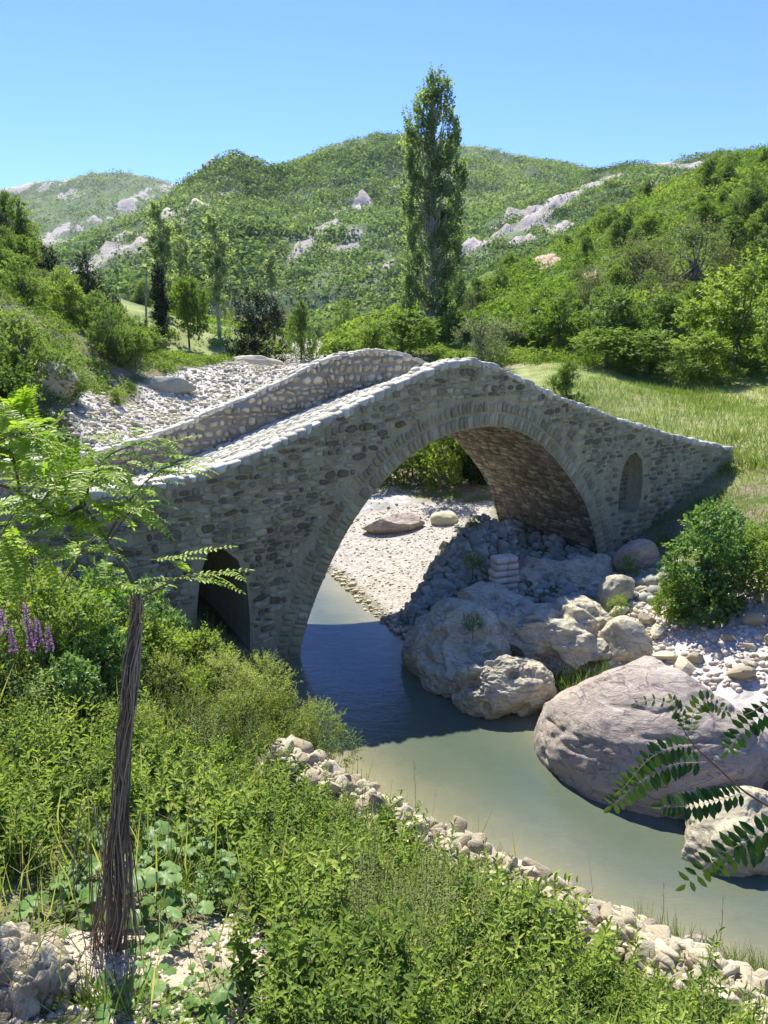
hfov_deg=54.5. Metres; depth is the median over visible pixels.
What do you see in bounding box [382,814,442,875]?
leafy herb
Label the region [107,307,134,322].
broadleaf tree
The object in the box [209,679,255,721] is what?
fine leaved herb
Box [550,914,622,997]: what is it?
leafy herb
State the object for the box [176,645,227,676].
fine leaved herb
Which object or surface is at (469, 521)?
shrub
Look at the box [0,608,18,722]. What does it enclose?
purple flower
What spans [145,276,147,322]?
dead tree
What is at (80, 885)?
broad leaved plant
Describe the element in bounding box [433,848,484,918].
leafy herb
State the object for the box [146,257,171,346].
cypress tree
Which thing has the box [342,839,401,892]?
leafy herb
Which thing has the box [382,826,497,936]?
leafy herb
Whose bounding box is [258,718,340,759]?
fine leaved herb
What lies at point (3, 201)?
broadleaf tree
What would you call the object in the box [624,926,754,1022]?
leafy herb
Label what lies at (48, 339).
broadleaf tree
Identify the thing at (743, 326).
broadleaf tree
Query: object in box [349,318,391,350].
broadleaf tree
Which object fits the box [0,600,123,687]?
willow shrub
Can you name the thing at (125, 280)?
woodland
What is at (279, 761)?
leafy herb
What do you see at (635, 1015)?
leafy herb
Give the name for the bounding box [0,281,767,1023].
ground
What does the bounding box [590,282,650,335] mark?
broadleaf tree
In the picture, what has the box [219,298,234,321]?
broadleaf tree
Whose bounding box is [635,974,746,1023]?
leafy herb
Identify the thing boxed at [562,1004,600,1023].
leafy herb
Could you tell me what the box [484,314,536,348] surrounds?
shrub
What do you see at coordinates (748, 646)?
rock
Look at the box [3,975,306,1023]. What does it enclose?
gravel
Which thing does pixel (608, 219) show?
broadleaf tree
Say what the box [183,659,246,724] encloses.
fine leaved herb
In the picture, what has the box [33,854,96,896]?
broad leaved plant
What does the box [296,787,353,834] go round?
leafy herb
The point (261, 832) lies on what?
leafy herb
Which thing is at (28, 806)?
leafy herb
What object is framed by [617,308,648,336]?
broadleaf tree
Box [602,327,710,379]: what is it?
broadleaf tree
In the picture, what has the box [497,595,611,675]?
rock outcrop
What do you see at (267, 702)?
willow shrub
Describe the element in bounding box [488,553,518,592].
block pier
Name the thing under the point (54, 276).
broadleaf tree
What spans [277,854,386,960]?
leafy herb
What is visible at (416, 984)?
leafy herb
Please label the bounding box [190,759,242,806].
leafy herb
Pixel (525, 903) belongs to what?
leafy herb
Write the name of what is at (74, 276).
broadleaf tree
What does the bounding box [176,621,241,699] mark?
shrub
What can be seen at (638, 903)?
fine leaved herb
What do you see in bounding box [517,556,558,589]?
rock outcrop
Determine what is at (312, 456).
stone arch bridge
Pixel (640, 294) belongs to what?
broadleaf tree
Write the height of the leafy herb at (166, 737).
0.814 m
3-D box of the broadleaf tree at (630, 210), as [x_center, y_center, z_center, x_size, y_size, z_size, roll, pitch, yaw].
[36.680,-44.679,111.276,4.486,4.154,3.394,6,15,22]
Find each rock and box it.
[608,606,628,616]
[638,612,654,624]
[651,624,666,639]
[651,650,678,660]
[675,656,695,674]
[687,651,703,663]
[706,631,713,638]
[714,652,721,658]
[721,633,736,641]
[726,666,755,679]
[728,615,735,619]
[741,611,767,625]
[742,643,756,649]
[751,652,758,656]
[755,592,763,600]
[758,656,767,660]
[760,629,767,636]
[761,592,767,610]
[764,634,767,644]
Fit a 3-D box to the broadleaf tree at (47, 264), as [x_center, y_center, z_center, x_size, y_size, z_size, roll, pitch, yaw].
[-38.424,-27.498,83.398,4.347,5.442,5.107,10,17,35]
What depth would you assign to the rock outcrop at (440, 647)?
17.09 m
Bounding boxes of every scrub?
[0,252,261,458]
[147,305,304,354]
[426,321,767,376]
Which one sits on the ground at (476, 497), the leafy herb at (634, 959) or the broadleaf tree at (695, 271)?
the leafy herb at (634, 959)
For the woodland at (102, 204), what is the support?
on the hill at (62, 226)
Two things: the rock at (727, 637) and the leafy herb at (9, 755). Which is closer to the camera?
the leafy herb at (9, 755)
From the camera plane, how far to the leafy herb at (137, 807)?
7.89 m
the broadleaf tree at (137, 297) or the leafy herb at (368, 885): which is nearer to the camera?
the leafy herb at (368, 885)
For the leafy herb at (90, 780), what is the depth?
8.13 m
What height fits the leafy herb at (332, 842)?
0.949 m
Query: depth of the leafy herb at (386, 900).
7.19 m
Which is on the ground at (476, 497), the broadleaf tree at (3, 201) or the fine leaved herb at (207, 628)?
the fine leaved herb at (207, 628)
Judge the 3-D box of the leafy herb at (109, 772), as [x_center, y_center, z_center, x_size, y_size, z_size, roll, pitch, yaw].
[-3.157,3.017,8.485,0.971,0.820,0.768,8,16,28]
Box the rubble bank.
[394,513,519,625]
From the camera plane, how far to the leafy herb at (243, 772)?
10.07 m
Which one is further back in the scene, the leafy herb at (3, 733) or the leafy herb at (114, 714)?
the leafy herb at (114, 714)
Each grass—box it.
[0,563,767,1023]
[0,602,767,1023]
[522,331,767,473]
[591,457,767,574]
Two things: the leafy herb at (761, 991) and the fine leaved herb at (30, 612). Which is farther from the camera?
the fine leaved herb at (30, 612)
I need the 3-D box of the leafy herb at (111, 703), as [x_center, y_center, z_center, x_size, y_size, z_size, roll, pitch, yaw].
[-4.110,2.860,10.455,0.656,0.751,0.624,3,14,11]
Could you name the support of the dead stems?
on the ground at (476, 497)
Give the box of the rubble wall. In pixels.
[253,734,767,1023]
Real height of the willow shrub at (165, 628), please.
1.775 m
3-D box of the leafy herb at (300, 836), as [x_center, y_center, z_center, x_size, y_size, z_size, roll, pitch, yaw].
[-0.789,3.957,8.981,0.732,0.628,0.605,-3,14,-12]
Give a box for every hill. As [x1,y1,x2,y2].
[0,173,175,249]
[1,218,159,337]
[49,137,586,315]
[305,150,748,340]
[330,155,767,354]
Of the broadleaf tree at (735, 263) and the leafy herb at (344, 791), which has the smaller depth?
the leafy herb at (344, 791)
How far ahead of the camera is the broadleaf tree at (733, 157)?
132.26 m
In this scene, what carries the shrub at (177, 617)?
on the ground at (476, 497)
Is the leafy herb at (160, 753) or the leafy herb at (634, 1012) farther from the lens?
the leafy herb at (160, 753)
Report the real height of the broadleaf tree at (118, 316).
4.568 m
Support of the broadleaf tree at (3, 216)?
on the hill at (32, 262)
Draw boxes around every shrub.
[0,528,52,613]
[0,557,119,705]
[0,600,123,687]
[1,561,109,637]
[13,648,114,738]
[37,591,147,715]
[68,556,175,676]
[91,612,176,694]
[111,697,185,761]
[119,573,191,683]
[136,646,212,722]
[141,618,215,713]
[145,601,191,675]
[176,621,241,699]
[185,645,268,729]
[196,682,282,763]
[228,658,321,752]
[236,649,300,717]
[265,691,367,774]
[377,451,423,489]
[390,439,439,479]
[412,435,470,493]
[450,305,513,365]
[460,612,483,639]
[462,549,490,579]
[465,514,479,528]
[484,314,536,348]
[542,359,591,405]
[602,593,628,618]
[613,553,640,576]
[647,571,708,626]
[656,495,765,630]
[680,497,755,560]
[719,520,767,602]
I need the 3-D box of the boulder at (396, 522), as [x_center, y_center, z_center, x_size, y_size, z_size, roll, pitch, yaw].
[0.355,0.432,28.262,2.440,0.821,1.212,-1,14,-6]
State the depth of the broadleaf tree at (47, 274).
79.93 m
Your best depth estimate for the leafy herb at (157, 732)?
10.85 m
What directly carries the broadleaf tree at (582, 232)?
on the hill at (549, 256)
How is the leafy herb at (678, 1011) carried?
on the ground at (476, 497)
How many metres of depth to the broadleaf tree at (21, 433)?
36.14 m
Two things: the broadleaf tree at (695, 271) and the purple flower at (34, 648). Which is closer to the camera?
the purple flower at (34, 648)
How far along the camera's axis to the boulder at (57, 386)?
40.03 m
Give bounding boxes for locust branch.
[603,690,767,891]
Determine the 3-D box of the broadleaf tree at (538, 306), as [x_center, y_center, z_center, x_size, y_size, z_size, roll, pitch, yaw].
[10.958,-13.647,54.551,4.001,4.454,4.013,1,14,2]
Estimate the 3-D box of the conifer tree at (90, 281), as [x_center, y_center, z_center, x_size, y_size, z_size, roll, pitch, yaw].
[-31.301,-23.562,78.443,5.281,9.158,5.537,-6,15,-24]
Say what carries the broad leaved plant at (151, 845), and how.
on the ground at (476, 497)
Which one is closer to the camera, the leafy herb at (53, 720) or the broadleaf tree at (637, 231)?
the leafy herb at (53, 720)
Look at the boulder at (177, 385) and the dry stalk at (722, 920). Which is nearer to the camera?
the dry stalk at (722, 920)
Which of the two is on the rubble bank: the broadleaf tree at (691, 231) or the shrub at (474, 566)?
the shrub at (474, 566)
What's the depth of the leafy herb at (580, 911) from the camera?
8.23 m
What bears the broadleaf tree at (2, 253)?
on the ground at (476, 497)
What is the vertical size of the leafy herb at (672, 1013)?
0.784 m
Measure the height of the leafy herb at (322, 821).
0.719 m
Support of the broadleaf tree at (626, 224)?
on the hill at (549, 256)
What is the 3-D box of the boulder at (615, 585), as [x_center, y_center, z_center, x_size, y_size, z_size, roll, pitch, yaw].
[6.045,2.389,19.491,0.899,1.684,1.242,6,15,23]
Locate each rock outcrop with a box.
[401,598,511,697]
[451,654,556,719]
[457,581,534,615]
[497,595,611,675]
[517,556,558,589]
[551,553,615,586]
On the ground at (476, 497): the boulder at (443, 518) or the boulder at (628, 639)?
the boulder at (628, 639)
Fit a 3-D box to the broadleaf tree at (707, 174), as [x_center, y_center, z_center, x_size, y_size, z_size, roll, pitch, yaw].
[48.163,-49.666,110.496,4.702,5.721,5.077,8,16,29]
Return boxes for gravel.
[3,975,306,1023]
[33,907,314,1019]
[49,339,432,529]
[266,565,562,757]
[327,502,486,629]
[451,517,711,612]
[607,576,767,693]
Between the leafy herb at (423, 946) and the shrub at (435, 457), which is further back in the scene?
the shrub at (435, 457)
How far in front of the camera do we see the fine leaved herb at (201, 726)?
11.55 m
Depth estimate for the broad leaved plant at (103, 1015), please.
4.96 m
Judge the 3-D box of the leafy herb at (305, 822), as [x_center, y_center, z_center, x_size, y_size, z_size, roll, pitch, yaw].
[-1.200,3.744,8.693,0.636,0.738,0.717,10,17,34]
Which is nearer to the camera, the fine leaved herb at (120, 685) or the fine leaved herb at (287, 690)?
the fine leaved herb at (120, 685)
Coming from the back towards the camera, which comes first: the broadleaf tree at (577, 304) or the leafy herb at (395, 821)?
the broadleaf tree at (577, 304)
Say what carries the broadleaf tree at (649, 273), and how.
on the hill at (549, 256)
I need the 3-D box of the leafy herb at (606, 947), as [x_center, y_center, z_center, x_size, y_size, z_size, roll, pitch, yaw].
[1.786,4.268,7.274,0.936,1.086,1.054,-7,16,-25]
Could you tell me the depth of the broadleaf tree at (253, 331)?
80.76 m
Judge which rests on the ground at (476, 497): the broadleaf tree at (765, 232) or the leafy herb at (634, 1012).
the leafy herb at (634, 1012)
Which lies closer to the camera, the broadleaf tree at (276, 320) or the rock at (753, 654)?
the rock at (753, 654)
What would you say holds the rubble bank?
on the ground at (476, 497)
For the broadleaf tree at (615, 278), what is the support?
on the hill at (549, 256)
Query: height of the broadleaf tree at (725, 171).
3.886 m
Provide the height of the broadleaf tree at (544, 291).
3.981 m
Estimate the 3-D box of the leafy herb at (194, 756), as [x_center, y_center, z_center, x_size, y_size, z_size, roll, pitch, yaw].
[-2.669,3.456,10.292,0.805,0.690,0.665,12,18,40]
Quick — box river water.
[284,573,767,967]
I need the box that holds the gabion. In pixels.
[0,916,98,1023]
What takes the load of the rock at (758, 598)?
on the ground at (476, 497)
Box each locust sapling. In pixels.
[0,385,254,961]
[0,421,109,603]
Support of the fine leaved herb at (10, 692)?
on the ground at (476, 497)
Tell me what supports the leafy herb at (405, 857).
on the ground at (476, 497)
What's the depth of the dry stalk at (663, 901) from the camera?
9.83 m
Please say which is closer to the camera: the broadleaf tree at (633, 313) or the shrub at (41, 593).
the shrub at (41, 593)
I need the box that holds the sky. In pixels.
[0,0,767,188]
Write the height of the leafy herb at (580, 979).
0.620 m
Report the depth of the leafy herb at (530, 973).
6.19 m
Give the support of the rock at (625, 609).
on the ground at (476, 497)
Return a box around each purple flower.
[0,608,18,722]
[8,627,29,737]
[22,605,43,725]
[26,626,42,733]
[34,618,53,738]
[45,626,63,734]
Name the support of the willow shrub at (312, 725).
on the ground at (476, 497)
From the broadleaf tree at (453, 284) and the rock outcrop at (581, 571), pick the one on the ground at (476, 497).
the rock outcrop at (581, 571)
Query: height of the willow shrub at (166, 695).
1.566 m
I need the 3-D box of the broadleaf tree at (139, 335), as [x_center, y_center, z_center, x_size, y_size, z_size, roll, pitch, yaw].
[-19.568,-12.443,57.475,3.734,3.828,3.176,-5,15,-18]
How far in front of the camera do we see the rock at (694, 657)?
15.78 m
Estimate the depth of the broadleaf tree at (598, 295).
61.79 m
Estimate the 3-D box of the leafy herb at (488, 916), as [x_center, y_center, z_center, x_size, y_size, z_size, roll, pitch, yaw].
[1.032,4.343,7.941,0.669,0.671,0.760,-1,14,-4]
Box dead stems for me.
[0,600,759,1023]
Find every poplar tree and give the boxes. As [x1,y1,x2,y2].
[143,196,180,296]
[170,217,192,308]
[199,208,234,334]
[260,250,278,300]
[392,62,469,327]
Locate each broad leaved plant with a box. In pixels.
[14,881,105,938]
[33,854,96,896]
[52,841,135,893]
[64,890,149,932]
[66,854,165,908]
[67,815,108,844]
[88,816,171,857]
[94,960,158,1008]
[95,978,166,1023]
[104,860,180,921]
[125,841,164,886]
[125,934,176,998]
[129,906,183,968]
[134,816,208,865]
[136,838,175,868]
[141,893,214,944]
[151,847,211,893]
[158,927,219,969]
[165,843,209,878]
[170,879,221,916]
[170,969,243,1018]
[173,837,225,883]
[173,866,232,907]
[194,978,273,1023]
[197,851,240,898]
[213,857,246,890]
[254,945,314,1007]
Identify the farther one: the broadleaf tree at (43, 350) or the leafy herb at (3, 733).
the broadleaf tree at (43, 350)
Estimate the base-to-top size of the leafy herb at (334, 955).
0.869 m
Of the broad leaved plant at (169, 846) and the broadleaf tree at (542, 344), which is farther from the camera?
the broadleaf tree at (542, 344)
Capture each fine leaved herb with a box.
[0,597,41,643]
[0,610,15,674]
[0,644,30,699]
[0,664,44,719]
[1,585,68,632]
[2,637,64,681]
[7,589,65,630]
[27,611,96,653]
[57,566,80,608]
[100,670,151,718]
[139,655,192,725]
[146,689,209,733]
[156,685,232,758]
[170,659,218,709]
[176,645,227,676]
[177,608,223,660]
[181,602,226,656]
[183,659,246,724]
[188,692,234,729]
[192,655,243,705]
[200,629,245,669]
[204,705,271,761]
[207,651,269,712]
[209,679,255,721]
[225,700,271,746]
[236,700,284,739]
[241,654,282,690]
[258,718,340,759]
[263,648,301,689]
[263,677,296,709]
[287,705,325,738]
[633,895,664,923]
[663,912,701,941]
[704,937,735,959]
[721,938,765,969]
[746,934,767,970]
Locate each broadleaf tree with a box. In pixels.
[0,188,16,225]
[0,208,10,238]
[0,225,17,251]
[0,233,15,270]
[0,253,52,305]
[0,300,45,417]
[0,305,77,394]
[0,355,15,379]
[0,380,31,412]
[8,234,41,267]
[12,415,46,442]
[27,257,49,280]
[27,324,54,353]
[32,242,62,279]
[36,344,60,358]
[39,268,80,297]
[39,348,94,397]
[43,266,86,317]
[46,338,85,373]
[47,264,84,303]
[47,276,94,328]
[50,338,70,353]
[72,270,86,293]
[75,288,119,332]
[76,297,117,327]
[83,299,137,368]
[98,303,145,358]
[105,294,126,313]
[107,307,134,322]
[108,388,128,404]
[114,326,154,369]
[123,316,149,354]
[129,288,147,304]
[133,277,154,307]
[133,314,173,352]
[152,272,178,311]
[167,274,209,346]
[219,286,293,362]
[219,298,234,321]
[266,309,286,328]
[277,304,290,329]
[284,298,318,360]
[321,297,360,338]
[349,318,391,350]
[366,308,440,357]
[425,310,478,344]
[427,354,474,467]
[444,277,466,301]
[449,280,468,299]
[453,283,485,311]
[458,451,486,484]
[464,276,491,302]
[487,264,509,292]
[497,249,519,266]
[506,294,553,347]
[517,288,600,353]
[521,306,560,348]
[524,286,568,319]
[530,293,549,312]
[557,263,615,313]
[558,286,585,320]
[563,234,575,243]
[566,260,589,282]
[567,290,660,342]
[568,326,662,368]
[573,234,596,263]
[575,229,589,245]
[577,284,626,326]
[580,224,591,235]
[589,212,607,232]
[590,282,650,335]
[594,207,610,217]
[595,202,622,230]
[600,230,681,288]
[602,219,625,251]
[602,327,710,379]
[605,264,628,288]
[610,212,635,244]
[617,199,645,219]
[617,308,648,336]
[622,227,643,246]
[623,244,655,280]
[625,282,666,332]
[628,207,741,297]
[631,179,659,199]
[633,269,659,298]
[635,212,663,238]
[640,292,710,351]
[641,272,675,307]
[656,293,695,333]
[656,308,697,351]
[667,247,767,372]
[667,328,748,385]
[676,218,707,246]
[681,257,704,280]
[681,281,709,324]
[686,192,711,221]
[690,157,723,191]
[691,200,717,224]
[707,214,754,259]
[711,152,721,167]
[713,189,729,209]
[714,162,736,177]
[715,146,743,170]
[715,158,735,181]
[723,187,751,213]
[723,245,752,271]
[725,172,767,221]
[735,255,767,295]
[736,210,765,240]
[745,269,767,312]
[746,284,767,372]
[749,180,767,216]
[752,154,767,166]
[752,201,767,231]
[756,142,767,162]
[756,159,767,172]
[759,223,767,241]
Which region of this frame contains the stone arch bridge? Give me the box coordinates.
[0,348,733,660]
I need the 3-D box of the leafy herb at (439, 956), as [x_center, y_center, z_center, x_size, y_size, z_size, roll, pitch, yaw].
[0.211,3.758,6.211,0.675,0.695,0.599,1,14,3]
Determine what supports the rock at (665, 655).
on the ground at (476, 497)
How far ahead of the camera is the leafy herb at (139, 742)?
9.85 m
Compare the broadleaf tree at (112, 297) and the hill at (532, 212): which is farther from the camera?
the hill at (532, 212)
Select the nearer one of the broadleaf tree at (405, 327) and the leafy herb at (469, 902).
the leafy herb at (469, 902)
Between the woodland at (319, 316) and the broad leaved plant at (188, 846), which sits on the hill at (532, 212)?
the woodland at (319, 316)
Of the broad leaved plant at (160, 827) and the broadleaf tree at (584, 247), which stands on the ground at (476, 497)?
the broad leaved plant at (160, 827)
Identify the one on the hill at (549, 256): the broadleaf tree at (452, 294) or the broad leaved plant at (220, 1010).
the broadleaf tree at (452, 294)
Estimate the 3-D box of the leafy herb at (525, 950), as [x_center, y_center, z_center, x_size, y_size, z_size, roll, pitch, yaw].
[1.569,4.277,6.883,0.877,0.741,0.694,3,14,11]
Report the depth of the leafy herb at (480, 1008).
5.73 m
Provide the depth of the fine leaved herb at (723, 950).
9.24 m
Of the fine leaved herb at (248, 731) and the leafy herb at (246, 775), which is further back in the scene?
the fine leaved herb at (248, 731)
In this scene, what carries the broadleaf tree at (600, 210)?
on the hill at (549, 256)
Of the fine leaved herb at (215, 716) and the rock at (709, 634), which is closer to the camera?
the fine leaved herb at (215, 716)
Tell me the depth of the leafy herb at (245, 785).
8.76 m
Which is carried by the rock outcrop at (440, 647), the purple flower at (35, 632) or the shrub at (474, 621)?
the shrub at (474, 621)
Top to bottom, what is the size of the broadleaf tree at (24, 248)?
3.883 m
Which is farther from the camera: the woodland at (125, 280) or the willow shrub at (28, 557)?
the woodland at (125, 280)
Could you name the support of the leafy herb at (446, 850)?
on the ground at (476, 497)
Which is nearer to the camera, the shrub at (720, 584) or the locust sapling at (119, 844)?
the locust sapling at (119, 844)
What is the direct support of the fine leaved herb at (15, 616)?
on the ground at (476, 497)
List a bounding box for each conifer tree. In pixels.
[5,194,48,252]
[73,243,111,315]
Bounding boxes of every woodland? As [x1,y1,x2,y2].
[0,168,174,246]
[0,225,180,338]
[40,130,607,317]
[286,146,753,340]
[314,144,767,359]
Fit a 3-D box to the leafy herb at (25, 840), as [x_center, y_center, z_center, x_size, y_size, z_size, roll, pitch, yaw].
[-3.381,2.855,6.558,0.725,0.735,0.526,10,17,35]
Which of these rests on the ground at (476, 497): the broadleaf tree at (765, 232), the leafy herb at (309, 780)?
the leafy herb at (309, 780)
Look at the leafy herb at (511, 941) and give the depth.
7.00 m
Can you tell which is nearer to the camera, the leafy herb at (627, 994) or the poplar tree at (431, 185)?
the leafy herb at (627, 994)
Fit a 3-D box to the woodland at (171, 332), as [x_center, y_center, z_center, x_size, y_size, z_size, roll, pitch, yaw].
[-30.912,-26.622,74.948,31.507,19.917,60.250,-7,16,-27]
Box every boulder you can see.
[23,360,79,397]
[143,376,195,394]
[231,355,284,366]
[361,512,424,533]
[430,511,457,525]
[533,656,767,818]
[597,574,634,609]
[597,615,652,663]
[613,539,660,573]
[681,786,767,876]
[681,934,716,948]
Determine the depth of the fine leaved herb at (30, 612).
12.90 m
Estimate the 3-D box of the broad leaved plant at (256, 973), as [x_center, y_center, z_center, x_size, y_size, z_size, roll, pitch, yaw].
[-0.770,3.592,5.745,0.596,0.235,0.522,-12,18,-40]
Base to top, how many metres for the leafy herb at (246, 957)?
0.840 m
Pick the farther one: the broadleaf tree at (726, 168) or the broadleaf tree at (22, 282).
the broadleaf tree at (726, 168)
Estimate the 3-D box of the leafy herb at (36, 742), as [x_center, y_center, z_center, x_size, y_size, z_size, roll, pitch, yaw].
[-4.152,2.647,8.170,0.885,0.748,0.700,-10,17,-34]
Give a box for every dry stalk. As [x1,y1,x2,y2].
[413,760,416,810]
[661,881,666,924]
[719,901,723,945]
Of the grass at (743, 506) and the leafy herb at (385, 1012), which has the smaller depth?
the leafy herb at (385, 1012)
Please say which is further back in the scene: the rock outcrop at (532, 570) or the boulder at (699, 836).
the rock outcrop at (532, 570)
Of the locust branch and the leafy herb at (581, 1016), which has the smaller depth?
the locust branch
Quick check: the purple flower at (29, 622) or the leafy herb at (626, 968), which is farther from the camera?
the purple flower at (29, 622)
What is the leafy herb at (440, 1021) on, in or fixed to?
on the ground at (476, 497)
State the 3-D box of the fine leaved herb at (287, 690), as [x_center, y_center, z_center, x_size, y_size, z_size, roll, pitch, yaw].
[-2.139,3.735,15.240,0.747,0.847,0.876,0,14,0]
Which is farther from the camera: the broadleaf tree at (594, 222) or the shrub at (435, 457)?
the broadleaf tree at (594, 222)
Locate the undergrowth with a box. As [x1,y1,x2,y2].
[0,598,731,1023]
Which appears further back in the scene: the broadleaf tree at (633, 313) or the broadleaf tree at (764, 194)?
the broadleaf tree at (764, 194)
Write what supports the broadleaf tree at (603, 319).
on the ground at (476, 497)
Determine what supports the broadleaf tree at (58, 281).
on the ground at (476, 497)
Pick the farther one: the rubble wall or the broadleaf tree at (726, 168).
the broadleaf tree at (726, 168)
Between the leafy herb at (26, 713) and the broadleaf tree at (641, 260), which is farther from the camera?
the broadleaf tree at (641, 260)
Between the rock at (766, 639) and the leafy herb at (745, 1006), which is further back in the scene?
the rock at (766, 639)
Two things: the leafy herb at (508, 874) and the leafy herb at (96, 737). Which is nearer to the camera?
the leafy herb at (508, 874)
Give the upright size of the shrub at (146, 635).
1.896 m
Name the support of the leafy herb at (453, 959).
on the ground at (476, 497)
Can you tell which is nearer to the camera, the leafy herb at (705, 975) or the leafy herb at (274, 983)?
the leafy herb at (274, 983)
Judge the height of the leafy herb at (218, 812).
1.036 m
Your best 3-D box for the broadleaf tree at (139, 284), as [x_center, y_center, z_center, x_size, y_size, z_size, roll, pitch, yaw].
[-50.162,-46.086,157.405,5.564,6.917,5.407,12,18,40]
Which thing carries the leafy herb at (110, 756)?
on the ground at (476, 497)
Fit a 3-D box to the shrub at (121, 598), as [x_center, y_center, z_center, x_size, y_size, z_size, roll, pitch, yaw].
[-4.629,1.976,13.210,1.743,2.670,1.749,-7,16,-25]
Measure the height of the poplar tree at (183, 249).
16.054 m
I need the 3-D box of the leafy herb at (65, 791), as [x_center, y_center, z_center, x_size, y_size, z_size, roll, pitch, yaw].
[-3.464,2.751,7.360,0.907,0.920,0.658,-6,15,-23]
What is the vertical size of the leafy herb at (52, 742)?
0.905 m
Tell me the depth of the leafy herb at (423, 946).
5.99 m
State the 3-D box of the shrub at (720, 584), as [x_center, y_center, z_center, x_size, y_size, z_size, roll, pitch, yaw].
[7.605,1.228,17.222,2.429,3.114,2.420,6,15,24]
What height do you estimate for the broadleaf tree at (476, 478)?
4.353 m
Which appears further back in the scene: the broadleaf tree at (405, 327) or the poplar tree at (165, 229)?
the poplar tree at (165, 229)
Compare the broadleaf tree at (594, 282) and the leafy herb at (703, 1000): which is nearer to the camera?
the leafy herb at (703, 1000)
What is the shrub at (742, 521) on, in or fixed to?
on the ground at (476, 497)
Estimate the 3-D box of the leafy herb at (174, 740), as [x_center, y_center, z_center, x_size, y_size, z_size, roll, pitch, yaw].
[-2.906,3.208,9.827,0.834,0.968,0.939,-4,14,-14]
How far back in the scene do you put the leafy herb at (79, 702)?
10.06 m
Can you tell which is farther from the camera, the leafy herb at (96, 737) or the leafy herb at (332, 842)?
the leafy herb at (96, 737)
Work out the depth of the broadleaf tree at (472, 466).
34.02 m
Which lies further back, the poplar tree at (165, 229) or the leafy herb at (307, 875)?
the poplar tree at (165, 229)
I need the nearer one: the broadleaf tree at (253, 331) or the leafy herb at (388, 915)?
the leafy herb at (388, 915)
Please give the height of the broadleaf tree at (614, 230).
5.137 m
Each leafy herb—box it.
[0,678,65,744]
[0,692,29,753]
[0,696,78,747]
[0,696,81,779]
[0,710,27,789]
[0,717,47,774]
[0,737,81,832]
[0,749,9,823]
[0,777,43,856]
[0,787,42,884]
[3,769,89,870]
[4,743,50,805]
[7,707,97,795]
[17,693,87,765]
[18,677,92,726]
[19,733,109,806]
[39,742,134,829]
[50,723,117,786]
[52,740,139,796]
[53,706,110,756]
[62,673,119,748]
[74,756,154,817]
[75,716,132,765]
[81,679,106,722]
[84,696,114,732]
[91,719,165,784]
[93,710,145,749]
[95,757,162,837]
[103,676,160,739]
[107,715,163,766]
[112,699,152,743]
[131,708,195,785]
[132,727,227,806]
[132,734,177,803]
[133,746,222,823]
[139,745,216,816]
[141,720,189,768]
[153,718,189,747]
[157,746,240,849]
[170,732,213,781]
[179,724,230,773]
[183,754,257,836]
[184,769,262,869]
[189,735,246,792]
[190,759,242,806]
[193,828,295,937]
[195,746,251,783]
[198,725,258,774]
[220,775,285,837]
[221,753,262,805]
[223,876,328,1016]
[224,765,290,827]
[231,804,295,866]
[236,760,284,805]
[237,738,293,793]
[238,756,274,794]
[247,807,343,906]
[249,795,309,859]
[250,934,317,1023]
[250,984,310,1023]
[251,763,331,838]
[253,832,364,947]
[258,837,347,919]
[259,863,359,1004]
[261,750,326,830]
[268,818,333,874]
[268,829,327,884]
[270,759,312,807]
[274,797,341,854]
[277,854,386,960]
[286,872,419,993]
[287,805,388,873]
[288,811,351,851]
[292,757,358,820]
[292,812,365,905]
[295,957,401,1023]
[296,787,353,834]
[299,800,411,926]
[302,826,385,892]
[302,958,368,1023]
[310,799,353,840]
[314,847,406,959]
[314,929,434,1023]
[316,770,395,834]
[318,796,393,877]
[324,958,447,1023]
[326,881,377,932]
[328,798,429,883]
[334,899,460,997]
[340,850,453,966]
[340,909,420,1019]
[341,893,423,975]
[342,789,404,854]
[342,811,421,917]
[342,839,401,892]
[344,794,429,860]
[348,879,415,933]
[350,857,417,923]
[361,819,407,861]
[364,965,455,1023]
[368,832,431,900]
[369,918,449,990]
[372,866,488,972]
[375,850,422,903]
[379,817,483,903]
[381,861,510,1001]
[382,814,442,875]
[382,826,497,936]
[383,847,488,944]
[384,930,490,1023]
[386,876,428,921]
[388,836,456,925]
[391,831,441,875]
[401,900,496,1005]
[405,994,468,1023]
[408,834,520,942]
[413,938,500,1022]
[413,949,532,1023]
[417,840,466,878]
[426,921,506,989]
[432,842,494,914]
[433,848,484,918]
[440,873,569,1013]
[441,886,505,957]
[451,847,552,962]
[455,870,506,937]
[455,945,548,1022]
[456,898,555,990]
[465,975,559,1023]
[475,837,535,918]
[479,851,511,892]
[484,855,531,914]
[486,852,569,951]
[501,953,616,1023]
[503,954,567,1013]
[509,903,576,973]
[509,925,604,1004]
[513,877,569,949]
[515,869,622,1000]
[520,962,581,1023]
[530,948,621,1018]
[534,873,620,970]
[547,986,602,1023]
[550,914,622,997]
[554,921,632,1020]
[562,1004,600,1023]
[572,932,660,1023]
[579,982,634,1023]
[581,912,683,1009]
[593,1005,674,1023]
[598,974,699,1023]
[601,982,713,1023]
[605,980,654,1020]
[611,949,643,998]
[621,998,655,1023]
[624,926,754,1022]
[629,985,671,1022]
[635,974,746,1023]
[642,965,767,1023]
[646,950,727,1023]
[648,974,737,1023]
[660,953,766,1022]
[678,988,756,1023]
[700,980,767,1022]
[713,1006,722,1023]
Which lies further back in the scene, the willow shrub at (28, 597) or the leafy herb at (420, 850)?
the willow shrub at (28, 597)
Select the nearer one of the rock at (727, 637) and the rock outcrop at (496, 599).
the rock at (727, 637)
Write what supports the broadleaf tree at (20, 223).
on the hill at (32, 262)
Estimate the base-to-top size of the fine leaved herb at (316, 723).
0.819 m

